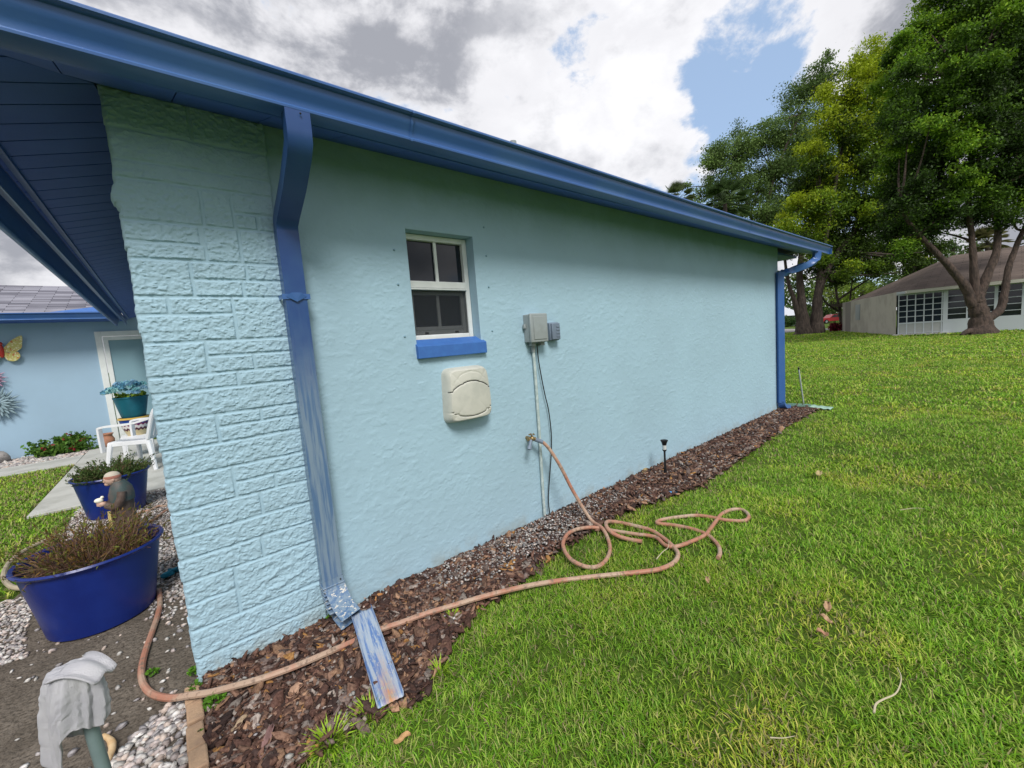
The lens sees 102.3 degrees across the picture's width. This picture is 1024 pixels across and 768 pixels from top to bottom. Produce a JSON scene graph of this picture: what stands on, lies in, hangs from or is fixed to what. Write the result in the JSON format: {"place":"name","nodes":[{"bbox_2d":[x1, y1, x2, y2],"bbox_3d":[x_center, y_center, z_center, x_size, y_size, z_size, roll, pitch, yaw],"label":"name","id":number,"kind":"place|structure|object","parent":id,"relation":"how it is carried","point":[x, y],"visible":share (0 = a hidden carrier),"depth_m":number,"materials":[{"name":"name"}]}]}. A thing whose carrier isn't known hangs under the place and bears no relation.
{"place":"outdoors","nodes":[
{"label":"outdoors","id":0,"kind":"place"},
{"bbox_2d":[0,455,83,476],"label":"path","id":1,"kind":"structure","parent":0,"point":[44,465],"depth_m":6.37,"materials":[{"name":"concrete"}]},
{"bbox_2d":[0,315,1023,767],"bbox_3d":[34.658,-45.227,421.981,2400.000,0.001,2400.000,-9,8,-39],"label":"ground","id":2,"kind":"structure","parent":0,"point":[836,603],"depth_m":1.97,"materials":[{"name":"green plant"}]},
{"bbox_2d":[27,439,164,518],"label":"walkway","id":3,"kind":"structure","parent":2,"relation":"on","point":[61,495],"depth_m":5.10,"materials":[{"name":"concrete"}]},
{"bbox_2d":[96,408,157,469],"bbox_3d":[-5.141,0.705,5.792,0.731,0.915,0.636,-5,6,-8],"label":"plastic chair","id":4,"kind":"object","parent":3,"relation":"on","point":[136,440],"visible":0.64,"depth_m":5.55,"materials":[{"name":"white plastic"}]},
{"bbox_2d":[120,434,155,456],"bbox_3d":[-5.947,0.972,6.577,0.380,0.338,0.380,-9,8,-39],"label":"plant stand","id":5,"kind":"object","parent":3,"relation":"on","point":[125,448],"visible":0.41,"depth_m":6.47,"materials":[{"name":"white plastic"}]},
{"bbox_2d":[117,414,149,435],"bbox_3d":[-5.971,0.660,6.545,0.400,0.290,0.400,-9,8,-39],"label":"painted pot","id":6,"kind":"object","parent":5,"relation":"on","point":[140,428],"visible":0.51,"depth_m":6.45,"materials":[{"name":"ceramic"}]},
{"bbox_2d":[100,379,148,417],"bbox_3d":[-6.016,0.228,6.455,0.642,0.592,0.520,-2,7,25],"label":"flower pot","id":7,"kind":"object","parent":6,"relation":"on","point":[132,402],"visible":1,"depth_m":6.37,"materials":[{"name":"teal ceramic"}]},
{"bbox_2d":[0,489,210,767],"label":"dirt patch","id":8,"kind":"object","parent":2,"relation":"on","point":[19,706],"visible":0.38,"depth_m":1.89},
{"bbox_2d":[0,498,171,641],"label":"flower pot","id":9,"kind":"object","parent":8,"relation":"on","point":[82,584],"visible":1,"depth_m":2.19,"materials":[{"name":"plastic"}]},
{"bbox_2d":[82,726,111,767],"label":"stake","id":10,"kind":"object","parent":8,"relation":"on","point":[95,742],"visible":0.34,"depth_m":1.00,"materials":[{"name":"teal metal"}]},
{"bbox_2d":[37,651,116,767],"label":"rag","id":11,"kind":"object","parent":10,"relation":"on","point":[74,698],"visible":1,"depth_m":0.96,"materials":[{"name":"grey fabric"}]},
{"bbox_2d":[102,733,116,760],"bbox_3d":[-1.475,1.324,1.510,0.164,0.027,0.040,2,8,45],"label":"husk","id":12,"kind":"object","parent":8,"relation":"on","point":[110,740],"visible":0.69,"depth_m":1.51,"materials":[{"name":"beige plant"}]},
{"bbox_2d":[65,448,155,520],"bbox_3d":[-3.903,0.975,4.053,0.669,0.580,0.677,-9,8,-39],"label":"flower pot","id":13,"kind":"object","parent":8,"relation":"on","point":[89,486],"visible":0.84,"depth_m":3.91,"materials":[{"name":"plastic"}]},
{"bbox_2d":[94,471,138,525],"bbox_3d":[-3.223,0.995,3.394,0.211,0.572,0.220,-3,6,9],"label":"statue","id":14,"kind":"object","parent":8,"relation":"on","point":[121,493],"visible":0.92,"depth_m":3.34,"materials":[{"name":"grey"}]},
{"bbox_2d":[144,666,160,676],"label":"weed","id":15,"kind":"object","parent":8,"relation":"on","point":[150,670],"visible":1,"depth_m":1.86,"materials":[{"name":"green plant"}]},
{"bbox_2d":[139,504,168,522],"bbox_3d":[-3.433,1.218,4.057,0.322,0.022,0.896,-5,6,-6],"label":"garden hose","id":16,"kind":"object","parent":8,"relation":"on","point":[160,514],"visible":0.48,"depth_m":3.98,"materials":[{"name":"beige rubber"}]},
{"bbox_2d":[160,567,178,578],"bbox_3d":[-2.272,1.255,2.748,0.071,0.049,0.115,-5,6,-2],"label":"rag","id":17,"kind":"object","parent":8,"relation":"on","point":[170,572],"visible":1,"depth_m":2.72,"materials":[{"name":"teal fabric"}]},
{"bbox_2d":[187,665,196,675],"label":"weed","id":18,"kind":"object","parent":8,"relation":"on","point":[191,669],"visible":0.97,"depth_m":1.84,"materials":[{"name":"green plant"}]},
{"bbox_2d":[184,684,200,707],"bbox_3d":[-1.321,1.309,1.712,0.054,0.064,0.113,-9,8,-39],"label":"edging stone","id":19,"kind":"object","parent":8,"relation":"on","point":[188,701],"visible":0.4,"depth_m":1.72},
{"bbox_2d":[186,698,204,726],"bbox_3d":[-1.238,1.309,1.618,0.054,0.071,0.116,-9,8,-39],"label":"edging stone","id":20,"kind":"object","parent":8,"relation":"on","point":[195,712],"visible":0.65,"depth_m":1.60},
{"bbox_2d":[186,720,205,755],"bbox_3d":[-1.159,1.317,1.516,0.054,0.064,0.127,-9,8,-39],"label":"edging stone","id":21,"kind":"object","parent":8,"relation":"on","point":[194,737],"visible":0.61,"depth_m":1.51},
{"bbox_2d":[188,743,209,767],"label":"edging stone","id":22,"kind":"object","parent":8,"relation":"on","point":[198,757],"visible":0.95,"depth_m":1.42,"materials":[{"name":"beige stone"}]},
{"bbox_2d":[103,432,114,446],"bbox_3d":[-7.493,1.032,7.633,0.218,0.238,0.218,-9,8,-39],"label":"clay pot","id":23,"kind":"object","parent":2,"relation":"on","point":[109,437],"visible":0.66,"depth_m":7.58,"materials":[{"name":"ceramic"}]},
{"bbox_2d":[393,731,410,744],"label":"dry leaf","id":24,"kind":"object","parent":2,"relation":"on","point":[402,736],"visible":1,"depth_m":1.44,"materials":[{"name":"beige plant"}]},
{"bbox_2d":[0,0,832,681],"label":"blue house","id":25,"kind":"structure","parent":2,"relation":"on","point":[288,274],"depth_m":2.25,"materials":[{"name":"paint"}]},
{"bbox_2d":[0,335,21,360],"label":"butterfly ornament","id":26,"kind":"object","parent":25,"relation":"attached to","point":[10,349],"visible":1,"depth_m":7.05,"materials":[{"name":"yellow ceramic"}]},
{"bbox_2d":[0,387,22,419],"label":"flower ornament","id":27,"kind":"object","parent":25,"relation":"attached to","point":[6,404],"visible":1,"depth_m":7.03,"materials":[{"name":"teal metal"}]},
{"bbox_2d":[94,330,153,440],"bbox_3d":[-7.375,0.014,8.163,1.000,2.130,0.080,-9,8,-39],"label":"door","id":28,"kind":"structure","parent":25,"relation":"in","point":[124,354],"depth_m":7.97,"materials":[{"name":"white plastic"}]},
{"bbox_2d":[405,233,486,358],"bbox_3d":[-0.437,-0.549,2.597,0.498,0.746,0.175,-9,8,-39],"label":"window","id":29,"kind":"structure","parent":25,"relation":"in","point":[438,266],"depth_m":2.62,"materials":[{"name":"white plastic"}]},
{"bbox_2d":[441,365,490,422],"bbox_3d":[-0.275,0.060,2.614,0.336,0.344,0.103,-9,8,-39],"label":"vent cover","id":30,"kind":"object","parent":25,"relation":"attached to","point":[466,395],"visible":1,"depth_m":2.55,"materials":[{"name":"beige plastic"}]},
{"bbox_2d":[525,433,535,449],"bbox_3d":[0.119,0.413,2.961,0.087,0.108,0.115,0,7,34],"label":"faucet","id":31,"kind":"object","parent":25,"relation":"attached to","point":[531,438],"visible":1,"depth_m":2.94,"materials":[{"name":"gold metal"}]},
{"bbox_2d":[522,313,547,345],"bbox_3d":[0.168,-0.391,2.977,0.182,0.230,0.090,-9,8,-39],"label":"junction box","id":32,"kind":"object","parent":25,"relation":"attached to","point":[535,326],"visible":1,"depth_m":2.94,"materials":[{"name":"grey paint"}]},
{"bbox_2d":[537,345,551,514],"bbox_3d":[0.266,0.365,3.109,0.093,1.328,0.010,-9,8,-39],"label":"cable","id":33,"kind":"object","parent":32,"relation":"hanging from","point":[550,428],"visible":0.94,"depth_m":3.13,"materials":[{"name":"black plastic"}]},
{"bbox_2d":[531,346,545,518],"bbox_3d":[0.203,0.385,3.071,0.032,1.367,0.030,-9,8,-39],"label":"conduit pipe","id":34,"kind":"object","parent":25,"relation":"attached to","point":[538,426],"visible":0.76,"depth_m":3.06,"materials":[{"name":"grey paint"}]},
{"bbox_2d":[547,322,559,340],"bbox_3d":[0.315,-0.396,3.115,0.101,0.135,0.066,-9,8,-39],"label":"electrical box","id":35,"kind":"object","parent":25,"relation":"attached to","point":[553,331],"visible":0.98,"depth_m":3.08,"materials":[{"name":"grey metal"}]},
{"bbox_2d":[195,403,819,767],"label":"bark mulch","id":36,"kind":"object","parent":2,"relation":"on","point":[421,642],"visible":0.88,"depth_m":1.92,"materials":[{"name":"brown wood"}]},
{"bbox_2d":[188,678,202,690],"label":"weed","id":37,"kind":"object","parent":36,"relation":"on","point":[196,682],"visible":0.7,"depth_m":1.74,"materials":[{"name":"green plant"}]},
{"bbox_2d":[202,692,226,711],"bbox_3d":[-1.194,1.270,1.659,0.126,0.063,0.124,-9,8,-39],"label":"weed","id":38,"kind":"object","parent":36,"relation":"on","point":[207,700],"visible":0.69,"depth_m":1.65,"materials":[{"name":"green plant"}]},
{"bbox_2d":[231,714,247,731],"bbox_3d":[-1.018,1.269,1.542,0.027,0.027,0.063,0,7,34],"label":"dry leaf","id":39,"kind":"object","parent":36,"relation":"on","point":[241,719],"visible":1,"depth_m":1.55,"materials":[{"name":"beige plant"}]},
{"bbox_2d":[259,724,273,758],"bbox_3d":[-0.868,1.266,1.463,0.032,0.027,0.129,-7,6,-20],"label":"dry leaf","id":40,"kind":"object","parent":36,"relation":"on","point":[268,735],"visible":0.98,"depth_m":1.48,"materials":[{"name":"plant"}]},
{"bbox_2d":[286,682,302,698],"bbox_3d":[-0.880,1.245,1.672,0.067,0.027,0.054,-9,8,-39],"label":"dry leaf","id":41,"kind":"object","parent":36,"relation":"on","point":[295,687],"visible":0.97,"depth_m":1.68,"materials":[{"name":"brown plant"}]},
{"bbox_2d":[298,710,356,766],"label":"grass tuft","id":42,"kind":"object","parent":36,"relation":"on","point":[319,733],"visible":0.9,"depth_m":1.46,"materials":[{"name":"green plant"}]},
{"bbox_2d":[346,691,391,732],"bbox_3d":[-0.544,1.222,1.557,0.188,0.071,0.182,-9,8,-39],"label":"grass tuft","id":43,"kind":"object","parent":36,"relation":"on","point":[362,710],"visible":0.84,"depth_m":1.55,"materials":[{"name":"green plant"}]},
{"bbox_2d":[351,605,403,708],"bbox_3d":[-0.614,1.163,1.825,0.100,0.026,0.613,-8,10,-29],"label":"splash channel","id":44,"kind":"object","parent":36,"relation":"on","point":[387,688],"visible":0.98,"depth_m":1.77,"materials":[{"name":"blue metal"}]},
{"bbox_2d":[137,520,679,701],"bbox_3d":[-0.540,1.155,2.288,3.211,0.077,1.044,-5,6,-9],"label":"garden hose","id":45,"kind":"object","parent":36,"relation":"on","point":[148,690],"visible":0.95,"depth_m":2.06,"materials":[{"name":"brown rubber"}]},
{"bbox_2d":[428,654,451,679],"bbox_3d":[-0.305,1.190,1.741,0.114,0.062,0.134,-8,7,-29],"label":"grass tuft","id":46,"kind":"object","parent":36,"relation":"on","point":[439,671],"visible":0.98,"depth_m":1.75,"materials":[{"name":"green plant"}]},
{"bbox_2d":[445,608,459,624],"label":"grass tuft","id":47,"kind":"object","parent":36,"relation":"on","point":[456,610],"visible":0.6,"depth_m":2.08,"materials":[{"name":"green plant"}]},
{"bbox_2d":[660,439,667,472],"bbox_3d":[1.442,0.698,3.893,0.068,0.343,0.068,-9,8,-39],"label":"path light","id":48,"kind":"object","parent":36,"relation":"on","point":[664,443],"visible":0.97,"depth_m":3.88,"materials":[{"name":"black plastic"}]},
{"bbox_2d":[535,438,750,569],"bbox_3d":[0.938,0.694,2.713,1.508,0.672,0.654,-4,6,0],"label":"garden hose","id":49,"kind":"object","parent":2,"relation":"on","point":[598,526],"visible":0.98,"depth_m":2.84,"materials":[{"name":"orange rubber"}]},
{"bbox_2d":[666,180,696,200],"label":"palm tree","id":50,"kind":"object","parent":2,"relation":"on","point":[675,187],"visible":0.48,"depth_m":44.99,"materials":[{"name":"green plant"}]},
{"bbox_2d":[704,175,751,215],"bbox_3d":[21.112,-12.179,40.541,4.838,15.501,5.004,-9,8,-39],"label":"palm tree","id":51,"kind":"object","parent":2,"relation":"on","point":[716,189],"visible":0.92,"depth_m":39.22,"materials":[{"name":"green plant"}]},
{"bbox_2d":[684,47,865,226],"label":"oak tree","id":52,"kind":"object","parent":2,"relation":"on","point":[764,178],"visible":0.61,"depth_m":51.58,"materials":[{"name":"green plant"}]},
{"bbox_2d":[770,736,793,738],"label":"twig","id":53,"kind":"object","parent":2,"relation":"on","point":[780,737],"visible":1,"depth_m":1.33,"materials":[{"name":"beige wood"}]},
{"bbox_2d":[785,316,794,326],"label":"bush","id":54,"kind":"object","parent":2,"relation":"on","point":[787,318],"visible":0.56,"depth_m":79.02,"materials":[{"name":"green plant"}]},
{"bbox_2d":[787,319,795,325],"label":"bush","id":55,"kind":"object","parent":2,"relation":"on","point":[793,322],"visible":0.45,"depth_m":78.73,"materials":[{"name":"green plant"}]},
{"bbox_2d":[798,367,803,402],"bbox_3d":[4.668,0.025,6.662,0.267,0.618,0.026,-9,8,-39],"label":"pole","id":56,"kind":"object","parent":2,"relation":"on","point":[800,384],"visible":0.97,"depth_m":6.65,"materials":[{"name":"grey metal"}]},
{"bbox_2d":[787,403,833,409],"bbox_3d":[4.562,0.333,6.329,0.233,0.055,0.565,-10,8,-43],"label":"downspout extension","id":57,"kind":"object","parent":2,"relation":"on","point":[810,405],"visible":0.98,"depth_m":6.31,"materials":[{"name":"green plastic"}]},
{"bbox_2d":[816,627,828,635],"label":"dry leaf","id":58,"kind":"object","parent":2,"relation":"on","point":[818,629],"visible":1,"depth_m":1.77,"materials":[{"name":"brown plant"}]},
{"bbox_2d":[808,307,842,322],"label":"bush","id":59,"kind":"object","parent":2,"relation":"on","point":[826,311],"visible":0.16,"depth_m":92.57,"materials":[{"name":"green plant"}]},
{"bbox_2d":[820,613,832,623],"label":"dry leaf","id":60,"kind":"object","parent":2,"relation":"on","point":[826,617],"visible":1,"depth_m":1.85,"materials":[{"name":"brown plant"}]},
{"bbox_2d":[823,601,831,611],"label":"dry leaf","id":61,"kind":"object","parent":2,"relation":"on","point":[827,605],"visible":1,"depth_m":1.92,"materials":[{"name":"brown plant"}]},
{"bbox_2d":[823,314,838,323],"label":"pickup truck","id":62,"kind":"object","parent":2,"relation":"on","point":[830,317],"visible":0.48,"depth_m":82.88,"materials":[{"name":"red paint"}]},
{"bbox_2d":[827,322,841,330],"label":"red shrub","id":63,"kind":"object","parent":2,"relation":"on","point":[834,327],"visible":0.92,"depth_m":37.20,"materials":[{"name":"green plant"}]},
{"bbox_2d":[809,279,863,312],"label":"tree","id":64,"kind":"object","parent":2,"relation":"on","point":[828,294],"visible":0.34,"depth_m":89.88,"materials":[{"name":"green plant"}]},
{"bbox_2d":[778,267,902,314],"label":"distant trees","id":65,"kind":"object","parent":2,"relation":"on","point":[787,301],"visible":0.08,"depth_m":144.79,"materials":[{"name":"green plant"}]},
{"bbox_2d":[829,280,885,302],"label":"tree","id":66,"kind":"object","parent":2,"relation":"on","point":[866,287],"visible":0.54,"depth_m":79.36,"materials":[{"name":"green plant"}]},
{"bbox_2d":[767,30,952,334],"bbox_3d":[29.847,-17.527,37.020,19.105,26.323,9.836,-5,6,-8],"label":"shade tree","id":67,"kind":"object","parent":2,"relation":"on","point":[830,203],"visible":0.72,"depth_m":35.37,"materials":[{"name":"green plant"}]},
{"bbox_2d":[822,235,931,323],"bbox_3d":[35.575,-10.422,40.422,11.595,9.913,3.168,-4,6,2],"label":"tree","id":68,"kind":"object","parent":2,"relation":"on","point":[839,310],"visible":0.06,"depth_m":39.93,"materials":[{"name":"brown plant"}]},
{"bbox_2d":[873,667,901,713],"bbox_3d":[1.341,1.086,1.461,0.293,0.006,0.033,-8,7,-34],"label":"twig","id":69,"kind":"object","parent":2,"relation":"on","point":[879,701],"visible":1,"depth_m":1.44,"materials":[{"name":"beige wood"}]},
{"bbox_2d":[826,245,1023,335],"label":"neighbour house","id":70,"kind":"structure","parent":2,"relation":"on","point":[928,300],"depth_m":23.04,"materials":[{"name":"paint"}]},
{"bbox_2d":[845,302,850,331],"bbox_3d":[27.605,-5.487,33.883,0.050,2.400,1.700,-1,7,29],"label":"side door","id":71,"kind":"structure","parent":70,"relation":"in","point":[847,305],"depth_m":33.92,"materials":[{"name":"grey"}]},
{"bbox_2d":[855,304,859,319],"bbox_3d":[26.055,-5.402,31.066,0.050,1.150,1.300,-1,7,29],"label":"side window","id":72,"kind":"structure","parent":70,"relation":"in","point":[857,307],"depth_m":31.09,"materials":[{"name":"grey"}]},
{"bbox_2d":[859,0,1023,335],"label":"shade tree","id":73,"kind":"object","parent":2,"relation":"on","point":[972,51],"visible":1,"depth_m":18.97,"materials":[{"name":"green plant"}]},
{"bbox_2d":[961,226,1014,251],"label":"palm tree","id":74,"kind":"object","parent":2,"relation":"on","point":[981,233],"visible":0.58,"depth_m":43.52,"materials":[{"name":"green plant"}]},
{"label":"gravel bed","id":75,"kind":"structure","parent":2,"relation":"on","visible":0},
{"bbox_2d":[0,451,10,462],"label":"boulder","id":76,"kind":"object","parent":75,"relation":"on","point":[4,456],"visible":0.74,"depth_m":6.88,"materials":[{"name":"grey stone"}]},
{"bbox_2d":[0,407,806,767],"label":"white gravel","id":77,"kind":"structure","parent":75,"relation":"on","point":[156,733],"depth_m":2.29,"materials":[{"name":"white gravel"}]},
{"bbox_2d":[0,533,60,590],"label":"garden hose","id":78,"kind":"object","parent":77,"relation":"on","point":[8,584],"visible":0.55,"depth_m":2.87,"materials":[{"name":"beige rubber"}]},
{"bbox_2d":[20,430,98,457],"bbox_3d":[-7.896,1.058,7.222,0.965,0.408,0.392,-9,8,-39],"label":"flowering shrub","id":79,"kind":"object","parent":77,"relation":"on","point":[64,443],"visible":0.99,"depth_m":7.19,"materials":[{"name":"green plant"}]},
{"bbox_2d":[0,0,1023,372],"label":"sky","id":80,"kind":"structure","parent":0,"point":[632,90],"materials":[{"name":"white"}]},
{"bbox_2d":[784,307,794,317],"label":"distant house","id":81,"kind":"structure","parent":0,"point":[789,312],"depth_m":88.45,"materials":[{"name":"grey"}]},
{"bbox_2d":[785,328,841,331],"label":"road","id":82,"kind":"structure","parent":0,"point":[789,330],"depth_m":49.11,"materials":[{"name":"grey asphalt"}]},
{"bbox_2d":[929,231,984,260],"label":"tree","id":83,"kind":"object","parent":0,"point":[956,248],"visible":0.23,"depth_m":59.38,"materials":[{"name":"green plant"}]}
]}

